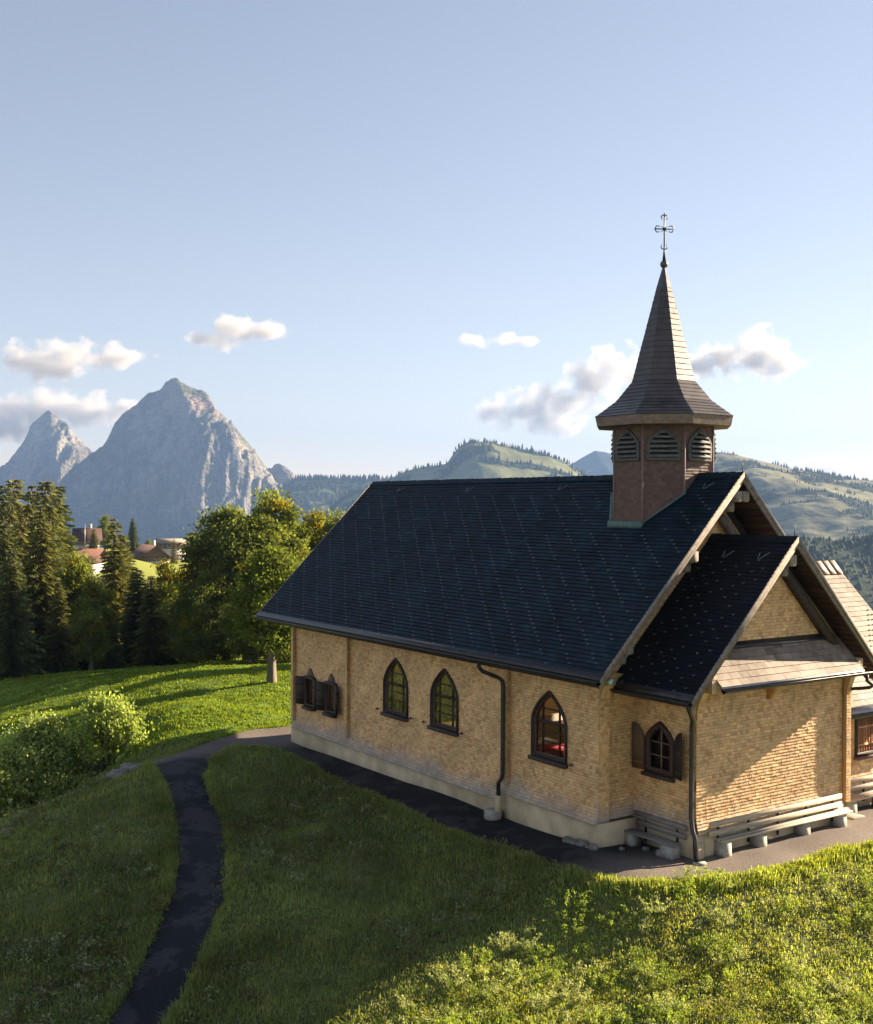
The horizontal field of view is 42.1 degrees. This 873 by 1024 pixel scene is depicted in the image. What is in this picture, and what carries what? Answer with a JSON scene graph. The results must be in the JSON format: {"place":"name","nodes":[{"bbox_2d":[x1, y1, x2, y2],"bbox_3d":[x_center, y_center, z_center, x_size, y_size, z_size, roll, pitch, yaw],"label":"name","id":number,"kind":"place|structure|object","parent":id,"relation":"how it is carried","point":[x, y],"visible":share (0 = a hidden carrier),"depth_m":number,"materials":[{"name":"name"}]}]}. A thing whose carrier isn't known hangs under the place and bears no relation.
{"place":"outdoors","nodes":[
{"label":"outdoors","id":0,"kind":"place"},
{"bbox_2d":[0,410,91,516],"bbox_3d":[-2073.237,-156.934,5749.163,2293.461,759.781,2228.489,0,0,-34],"label":"mountain","id":1,"kind":"structure","parent":0,"point":[53,448],"depth_m":5879.76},
{"bbox_2d":[44,378,296,547],"bbox_3d":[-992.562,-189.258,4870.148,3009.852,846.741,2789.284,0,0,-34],"label":"mountain","id":2,"kind":"structure","parent":0,"point":[167,458],"depth_m":4921.41,"materials":[{"name":"grey stone"}]},
{"bbox_2d":[250,479,382,523],"bbox_3d":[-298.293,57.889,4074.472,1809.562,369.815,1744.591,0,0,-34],"label":"hill","id":3,"kind":"structure","parent":0,"point":[342,486],"depth_m":4291.82,"materials":[{"name":"green plant"}]},
{"bbox_2d":[247,475,373,515],"bbox_3d":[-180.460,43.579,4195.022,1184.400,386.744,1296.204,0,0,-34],"label":"forest","id":4,"kind":"object","parent":3,"relation":"on","point":[307,497],"visible":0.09,"depth_m":4286.12,"materials":[{"name":"green plant"}]},
{"bbox_2d":[290,473,387,482],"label":"forest","id":5,"kind":"object","parent":3,"relation":"on","point":[326,477],"visible":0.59,"depth_m":4384.03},
{"bbox_2d":[0,546,872,1023],"bbox_3d":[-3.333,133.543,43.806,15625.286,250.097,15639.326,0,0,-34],"label":"ground","id":6,"kind":"structure","parent":0,"point":[604,900],"depth_m":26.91,"materials":[{"name":"green plant"}]},
{"bbox_2d":[0,481,20,533],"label":"spruce tree","id":7,"kind":"object","parent":6,"relation":"on","point":[5,504],"visible":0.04,"depth_m":113.90,"materials":[{"name":"green plant"}]},
{"bbox_2d":[0,506,27,572],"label":"spruce tree","id":8,"kind":"object","parent":6,"relation":"on","point":[12,519],"visible":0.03,"depth_m":97.21,"materials":[{"name":"green plant"}]},
{"bbox_2d":[0,480,31,520],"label":"spruce tree","id":9,"kind":"object","parent":6,"relation":"on","point":[19,495],"visible":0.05,"depth_m":119.75,"materials":[{"name":"green plant"}]},
{"bbox_2d":[0,520,39,619],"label":"spruce tree","id":10,"kind":"object","parent":6,"relation":"on","point":[21,540],"visible":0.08,"depth_m":89.98,"materials":[{"name":"green plant"}]},
{"bbox_2d":[0,521,41,679],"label":"spruce tree","id":11,"kind":"object","parent":6,"relation":"on","point":[8,544],"visible":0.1,"depth_m":84.02,"materials":[{"name":"green plant"}]},
{"bbox_2d":[0,551,47,679],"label":"spruce tree","id":12,"kind":"object","parent":6,"relation":"on","point":[18,659],"visible":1,"depth_m":80.16,"materials":[{"name":"green plant"}]},
{"bbox_2d":[20,482,42,519],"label":"spruce tree","id":13,"kind":"object","parent":6,"relation":"on","point":[30,496],"visible":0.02,"depth_m":118.45,"materials":[{"name":"green plant"}]},
{"bbox_2d":[12,502,57,583],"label":"spruce tree","id":14,"kind":"object","parent":6,"relation":"on","point":[28,517],"visible":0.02,"depth_m":101.35,"materials":[{"name":"green plant"}]},
{"bbox_2d":[0,709,99,818],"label":"bush","id":15,"kind":"object","parent":6,"relation":"on","point":[34,769],"visible":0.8,"depth_m":44.62,"materials":[{"name":"green plant"}]},
{"bbox_2d":[17,507,83,674],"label":"spruce tree","id":16,"kind":"object","parent":6,"relation":"on","point":[40,591],"visible":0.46,"depth_m":86.45,"materials":[{"name":"green plant"}]},
{"bbox_2d":[26,479,74,569],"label":"spruce tree","id":17,"kind":"object","parent":6,"relation":"on","point":[53,514],"visible":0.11,"depth_m":113.23,"materials":[{"name":"green plant"}]},
{"bbox_2d":[45,522,66,584],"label":"spruce tree","id":18,"kind":"object","parent":6,"relation":"on","point":[53,529],"visible":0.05,"depth_m":104.06,"materials":[{"name":"green plant"}]},
{"bbox_2d":[34,582,82,674],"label":"spruce tree","id":19,"kind":"object","parent":6,"relation":"on","point":[55,660],"visible":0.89,"depth_m":83.19,"materials":[{"name":"green plant"}]},
{"bbox_2d":[45,486,78,567],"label":"spruce tree","id":20,"kind":"object","parent":6,"relation":"on","point":[62,511],"visible":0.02,"depth_m":117.61,"materials":[{"name":"green plant"}]},
{"bbox_2d":[42,548,119,670],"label":"broadleaf tree","id":21,"kind":"object","parent":6,"relation":"on","point":[78,569],"visible":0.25,"depth_m":88.76,"materials":[{"name":"green plant"}]},
{"bbox_2d":[74,660,95,671],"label":"bush","id":22,"kind":"object","parent":6,"relation":"on","point":[85,667],"visible":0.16,"depth_m":87.91,"materials":[{"name":"green plant"}]},
{"bbox_2d":[72,524,101,548],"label":"house","id":23,"kind":"structure","parent":6,"relation":"on","point":[77,533],"depth_m":353.12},
{"bbox_2d":[73,548,109,574],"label":"house","id":24,"kind":"structure","parent":6,"relation":"on","point":[96,555],"depth_m":316.86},
{"bbox_2d":[87,529,99,548],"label":"spruce tree","id":25,"kind":"object","parent":6,"relation":"on","point":[94,541],"visible":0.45,"depth_m":320.39,"materials":[{"name":"green plant"}]},
{"bbox_2d":[64,576,123,669],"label":"broadleaf tree","id":26,"kind":"object","parent":6,"relation":"on","point":[90,603],"visible":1,"depth_m":81.88,"materials":[{"name":"green plant"}]},
{"bbox_2d":[52,687,154,775],"bbox_3d":[-13.623,9.012,46.081,3.976,4.009,4.333,0,0,-34],"label":"bush","id":27,"kind":"object","parent":6,"relation":"on","point":[108,728],"visible":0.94,"depth_m":45.54,"materials":[{"name":"green plant"}]},
{"bbox_2d":[96,513,116,550],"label":"broadleaf tree","id":28,"kind":"object","parent":6,"relation":"on","point":[104,522],"visible":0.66,"depth_m":378.64,"materials":[{"name":"green plant"}]},
{"bbox_2d":[94,605,126,669],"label":"spruce tree","id":29,"kind":"object","parent":6,"relation":"on","point":[112,661],"visible":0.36,"depth_m":86.23,"materials":[{"name":"green plant"}]},
{"bbox_2d":[88,515,135,648],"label":"spruce tree","id":30,"kind":"object","parent":6,"relation":"on","point":[118,562],"visible":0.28,"depth_m":95.94,"materials":[{"name":"green plant"}]},
{"bbox_2d":[108,769,124,779],"bbox_3d":[-11.101,9.272,39.795,0.908,0.458,0.673,0,0,9],"label":"rock","id":31,"kind":"object","parent":6,"relation":"on","point":[114,773],"visible":0.48,"depth_m":39.66,"materials":[{"name":"stone"}]},
{"bbox_2d":[102,535,144,633],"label":"spruce tree","id":32,"kind":"object","parent":6,"relation":"on","point":[131,559],"visible":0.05,"depth_m":100.07,"materials":[{"name":"green plant"}]},
{"bbox_2d":[119,763,134,767],"bbox_3d":[-10.903,9.182,40.632,0.924,0.357,0.556,12,9,15],"label":"rock","id":33,"kind":"object","parent":6,"relation":"on","point":[125,764],"visible":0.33,"depth_m":40.55,"materials":[{"name":"stone"}]},
{"bbox_2d":[126,519,139,552],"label":"spruce tree","id":34,"kind":"object","parent":6,"relation":"on","point":[132,535],"visible":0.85,"depth_m":385.92,"materials":[{"name":"green plant"}]},
{"bbox_2d":[116,568,156,667],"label":"spruce tree","id":35,"kind":"object","parent":6,"relation":"on","point":[130,625],"visible":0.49,"depth_m":89.47,"materials":[{"name":"green plant"}]},
{"bbox_2d":[129,764,143,771],"bbox_3d":[-10.560,9.041,39.898,0.718,0.353,0.536,-14,-15,39],"label":"rock","id":36,"kind":"object","parent":6,"relation":"on","point":[133,767],"visible":0.52,"depth_m":39.68,"materials":[{"name":"stone"}]},
{"bbox_2d":[122,575,173,667],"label":"spruce tree","id":37,"kind":"object","parent":6,"relation":"on","point":[148,639],"visible":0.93,"depth_m":86.88,"materials":[{"name":"green plant"}]},
{"bbox_2d":[129,540,171,563],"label":"house","id":38,"kind":"structure","parent":6,"relation":"on","point":[153,552],"depth_m":369.10,"materials":[{"name":"brown"}]},
{"bbox_2d":[134,556,195,645],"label":"broadleaf tree","id":39,"kind":"object","parent":6,"relation":"on","point":[166,591],"visible":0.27,"depth_m":88.88,"materials":[{"name":"green plant"}]},
{"bbox_2d":[139,640,204,665],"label":"bush","id":40,"kind":"object","parent":6,"relation":"on","point":[167,661],"visible":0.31,"depth_m":86.13,"materials":[{"name":"green plant"}]},
{"bbox_2d":[155,538,189,559],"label":"house","id":41,"kind":"structure","parent":6,"relation":"on","point":[165,544],"depth_m":388.00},
{"bbox_2d":[169,540,178,564],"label":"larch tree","id":42,"kind":"object","parent":6,"relation":"on","point":[173,557],"visible":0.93,"depth_m":360.33,"materials":[{"name":"green plant"}]},
{"bbox_2d":[162,589,210,663],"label":"broadleaf tree","id":43,"kind":"object","parent":6,"relation":"on","point":[184,604],"visible":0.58,"depth_m":81.67,"materials":[{"name":"green plant"}]},
{"bbox_2d":[178,532,197,663],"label":"spruce tree","id":44,"kind":"object","parent":6,"relation":"on","point":[185,565],"visible":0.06,"depth_m":93.51,"materials":[{"name":"green plant"}]},
{"bbox_2d":[147,503,245,660],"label":"broadleaf tree","id":45,"kind":"object","parent":6,"relation":"on","point":[204,548],"visible":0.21,"depth_m":85.52,"materials":[{"name":"green plant"}]},
{"bbox_2d":[156,533,241,662],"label":"broadleaf tree","id":46,"kind":"object","parent":6,"relation":"on","point":[197,563],"visible":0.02,"depth_m":92.65,"materials":[{"name":"green plant"}]},
{"bbox_2d":[171,572,235,661],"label":"broadleaf tree","id":47,"kind":"object","parent":6,"relation":"on","point":[205,603],"visible":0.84,"depth_m":79.69,"materials":[{"name":"green plant"}]},
{"bbox_2d":[207,569,265,662],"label":"broadleaf tree","id":48,"kind":"object","parent":6,"relation":"on","point":[239,648],"visible":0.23,"depth_m":74.45,"materials":[{"name":"green plant"}]},
{"bbox_2d":[191,511,287,659],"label":"broadleaf tree","id":49,"kind":"object","parent":6,"relation":"on","point":[234,542],"visible":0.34,"depth_m":81.83,"materials":[{"name":"green plant"}]},
{"bbox_2d":[220,536,300,682],"bbox_3d":[-8.636,5.360,61.090,6.334,8.250,6.795,0,0,7],"label":"maple tree","id":50,"kind":"object","parent":6,"relation":"on","point":[265,575],"visible":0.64,"depth_m":59.91,"materials":[{"name":"green plant"}]},
{"bbox_2d":[208,484,321,658],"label":"broadleaf tree","id":51,"kind":"object","parent":6,"relation":"on","point":[287,517],"visible":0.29,"depth_m":84.67,"materials":[{"name":"green plant"}]},
{"bbox_2d":[241,631,290,663],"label":"broadleaf tree","id":52,"kind":"object","parent":6,"relation":"on","point":[284,654],"visible":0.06,"depth_m":72.93,"materials":[{"name":"green plant"}]},
{"bbox_2d":[272,535,311,656],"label":"broadleaf tree","id":53,"kind":"object","parent":6,"relation":"on","point":[300,553],"visible":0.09,"depth_m":78.85,"materials":[{"name":"green plant"}]},
{"bbox_2d":[300,507,329,552],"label":"broadleaf tree","id":54,"kind":"object","parent":6,"relation":"on","point":[314,518],"visible":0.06,"depth_m":89.01,"materials":[{"name":"green plant"}]},
{"bbox_2d":[306,507,345,552],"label":"broadleaf tree","id":55,"kind":"object","parent":6,"relation":"on","point":[327,528],"visible":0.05,"depth_m":87.17,"materials":[{"name":"green plant"}]},
{"bbox_2d":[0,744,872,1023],"bbox_3d":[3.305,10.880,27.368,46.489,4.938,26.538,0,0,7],"label":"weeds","id":56,"kind":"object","parent":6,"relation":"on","point":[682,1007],"visible":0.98,"depth_m":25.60,"materials":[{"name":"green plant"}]},
{"bbox_2d":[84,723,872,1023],"bbox_3d":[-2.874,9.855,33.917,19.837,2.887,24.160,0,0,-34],"label":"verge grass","id":57,"kind":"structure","parent":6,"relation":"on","point":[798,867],"depth_m":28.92,"materials":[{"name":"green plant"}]},
{"bbox_2d":[252,213,872,861],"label":"chapel","id":58,"kind":"structure","parent":6,"relation":"on","point":[666,621],"depth_m":32.03,"materials":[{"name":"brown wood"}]},
{"bbox_2d":[295,668,315,711],"bbox_3d":[-4.776,6.615,42.372,0.354,1.550,1.574,0,0,-34],"label":"window","id":59,"kind":"structure","parent":58,"relation":"in","point":[306,684],"depth_m":42.65,"materials":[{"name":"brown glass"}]},
{"bbox_2d":[315,673,337,717],"bbox_3d":[-3.870,6.628,41.053,0.354,1.550,1.574,0,0,-34],"label":"window","id":60,"kind":"structure","parent":58,"relation":"in","point":[326,691],"depth_m":41.32,"materials":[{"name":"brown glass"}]},
{"bbox_2d":[380,658,408,721],"bbox_3d":[-1.348,5.823,37.537,0.260,1.990,1.540,0,0,-34],"label":"window","id":61,"kind":"structure","parent":58,"relation":"in","point":[395,683],"depth_m":37.64,"materials":[{"name":"green glass"}]},
{"bbox_2d":[427,668,458,736],"bbox_3d":[0.246,5.847,35.217,0.260,1.990,1.540,0,0,-34],"label":"window","id":62,"kind":"structure","parent":58,"relation":"in","point":[444,698],"depth_m":35.32,"materials":[{"name":"green glass"}]},
{"bbox_2d":[528,691,567,768],"bbox_3d":[3.089,5.888,31.080,0.260,1.990,1.540,0,0,-34],"label":"window","id":63,"kind":"structure","parent":58,"relation":"in","point":[558,761],"depth_m":31.18,"materials":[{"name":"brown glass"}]},
{"bbox_2d":[538,737,563,757],"bbox_3d":[3.526,7.693,35.263,1.100,0.970,1.700,0,0,-34],"label":"draped table","id":64,"kind":"object","parent":58,"relation":"on","point":[550,748],"visible":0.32,"depth_m":34.97,"materials":[{"name":"red fabric"}]},
{"bbox_2d":[538,720,563,739],"bbox_3d":[4.787,7.683,39.254,2.800,0.950,0.550,0,0,-34],"label":"pew","id":65,"kind":"object","parent":58,"relation":"on","point":[549,727],"visible":0.14,"depth_m":38.85,"materials":[{"name":"brown wood"}]},
{"bbox_2d":[632,721,681,782],"bbox_3d":[5.791,6.185,29.486,0.358,1.483,1.816,0,0,-34],"label":"window","id":66,"kind":"structure","parent":58,"relation":"in","point":[660,756],"depth_m":29.64,"materials":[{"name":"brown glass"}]},
{"bbox_2d":[853,716,872,760],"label":"window","id":67,"kind":"structure","parent":58,"relation":"in","point":[863,729],"depth_m":33.96,"materials":[{"name":"brown wood"}]},
{"bbox_2d":[624,810,685,859],"bbox_3d":[5.620,8.365,29.283,0.507,0.876,1.820,0,0,-34],"label":"bench","id":68,"kind":"object","parent":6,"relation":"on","point":[669,849],"visible":0.99,"depth_m":29.18,"materials":[{"name":"grey wood"}]},
{"bbox_2d":[709,793,852,857],"bbox_3d":[9.180,8.310,30.139,5.516,0.920,0.440,0,0,-34],"label":"bench","id":69,"kind":"object","parent":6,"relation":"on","point":[756,836],"visible":1,"depth_m":29.94,"materials":[{"name":"grey wood"}]},
{"bbox_2d":[843,774,872,812],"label":"bench","id":70,"kind":"object","parent":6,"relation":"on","point":[851,804],"visible":0.42,"depth_m":33.48,"materials":[{"name":"grey wood"}]},
{"bbox_2d":[0,0,872,480],"label":"sky","id":71,"kind":"structure","parent":0,"point":[381,237],"materials":[{"name":"blue"}]},
{"bbox_2d":[322,441,582,525],"bbox_3d":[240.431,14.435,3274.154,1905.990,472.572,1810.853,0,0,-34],"label":"hill","id":72,"kind":"structure","parent":0,"point":[470,467],"depth_m":3502.21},
{"bbox_2d":[325,438,587,519],"bbox_3d":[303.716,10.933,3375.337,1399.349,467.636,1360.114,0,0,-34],"label":"forest","id":73,"kind":"object","parent":72,"relation":"on","point":[487,459],"visible":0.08,"depth_m":3498.36,"materials":[{"name":"green plant"}]},
{"bbox_2d":[108,726,872,1023],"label":"path","id":74,"kind":"structure","parent":0,"point":[160,978],"depth_m":30.29,"materials":[{"name":"grey asphalt"}]},
{"bbox_2d":[484,808,499,820],"bbox_3d":[1.622,8.725,32.630,0.520,0.320,0.520,0,0,-34],"label":"drain basin","id":75,"kind":"object","parent":74,"relation":"on","point":[491,814],"visible":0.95,"depth_m":32.42,"materials":[{"name":"concrete"}]},
{"bbox_2d":[570,840,577,844],"bbox_3d":[3.609,8.682,29.786,0.211,0.140,0.282,0,0,-7],"label":"field stone","id":76,"kind":"object","parent":74,"relation":"on","point":[573,842],"visible":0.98,"depth_m":29.70,"materials":[{"name":"grey stone"}]},
{"bbox_2d":[576,840,589,846],"bbox_3d":[3.802,8.653,29.517,0.373,0.228,0.243,0,0,5],"label":"field stone","id":77,"kind":"object","parent":74,"relation":"on","point":[582,843],"visible":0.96,"depth_m":29.47,"materials":[{"name":"grey stone"}]},
{"bbox_2d":[589,843,598,850],"bbox_3d":[4.038,8.634,29.088,0.232,0.257,0.248,0,0,-31],"label":"field stone","id":78,"kind":"object","parent":74,"relation":"on","point":[593,847],"visible":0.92,"depth_m":29.01,"materials":[{"name":"grey stone"}]},
{"bbox_2d":[655,848,660,856],"bbox_3d":[5.705,8.704,28.899,0.266,0.236,0.300,0,0,15],"label":"field stone","id":79,"kind":"object","parent":74,"relation":"on","point":[657,852],"visible":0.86,"depth_m":28.81,"materials":[{"name":"grey stone"}]},
{"bbox_2d":[693,860,705,865],"bbox_3d":[6.536,8.732,28.181,0.340,0.055,0.335,0,0,-34],"label":"drain cover","id":80,"kind":"object","parent":74,"relation":"on","point":[701,863],"visible":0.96,"depth_m":28.09,"materials":[{"name":"concrete"}]},
{"bbox_2d":[847,813,864,819],"bbox_3d":[11.910,8.718,32.419,0.550,0.100,0.420,0,0,-34],"label":"stone step","id":81,"kind":"object","parent":74,"relation":"on","point":[853,816],"visible":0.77,"depth_m":32.31,"materials":[{"name":"stone"}]},
{"bbox_2d":[538,713,562,727],"bbox_3d":[4.165,7.674,40.161,2.800,0.950,0.550,0,0,-34],"label":"pew","id":82,"kind":"object","parent":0,"point":[553,717],"visible":0.04,"depth_m":40.39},
{"bbox_2d":[561,728,563,743],"bbox_3d":[5.410,7.692,38.348,2.800,0.950,0.550,0,0,-34],"label":"pew","id":83,"kind":"object","parent":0,"point":[562,737],"depth_m":37.79,"materials":[{"name":"brown wood"}]},
{"bbox_2d":[571,451,612,475],"bbox_3d":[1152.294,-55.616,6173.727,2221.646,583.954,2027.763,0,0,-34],"label":"hill","id":84,"kind":"structure","parent":0,"point":[595,463],"depth_m":6366.73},
{"bbox_2d":[714,452,872,540],"bbox_3d":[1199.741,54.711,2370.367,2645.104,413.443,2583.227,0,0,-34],"label":"hill","id":85,"kind":"structure","parent":0,"point":[825,516],"depth_m":2380.10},
{"bbox_2d":[715,451,872,534],"bbox_3d":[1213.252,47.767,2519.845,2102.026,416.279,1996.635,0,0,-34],"label":"forest","id":86,"kind":"object","parent":85,"relation":"on","point":[867,503],"visible":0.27,"depth_m":2665.66,"materials":[{"name":"green plant"}]},
{"bbox_2d":[772,460,872,480],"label":"forest","id":87,"kind":"object","parent":85,"relation":"on","point":[839,475],"visible":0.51,"depth_m":2995.46,"materials":[{"name":"green plant"}]},
{"bbox_2d":[801,536,872,610],"bbox_3d":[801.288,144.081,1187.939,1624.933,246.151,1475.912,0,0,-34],"label":"hill","id":88,"kind":"structure","parent":0,"point":[842,556],"depth_m":1241.55,"materials":[{"name":"green plant"}]},
{"bbox_2d":[795,532,872,603],"bbox_3d":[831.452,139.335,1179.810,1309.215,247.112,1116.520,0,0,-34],"label":"forest","id":89,"kind":"object","parent":88,"relation":"on","point":[849,542],"visible":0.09,"depth_m":1255.35,"materials":[{"name":"green plant"}]}
]}

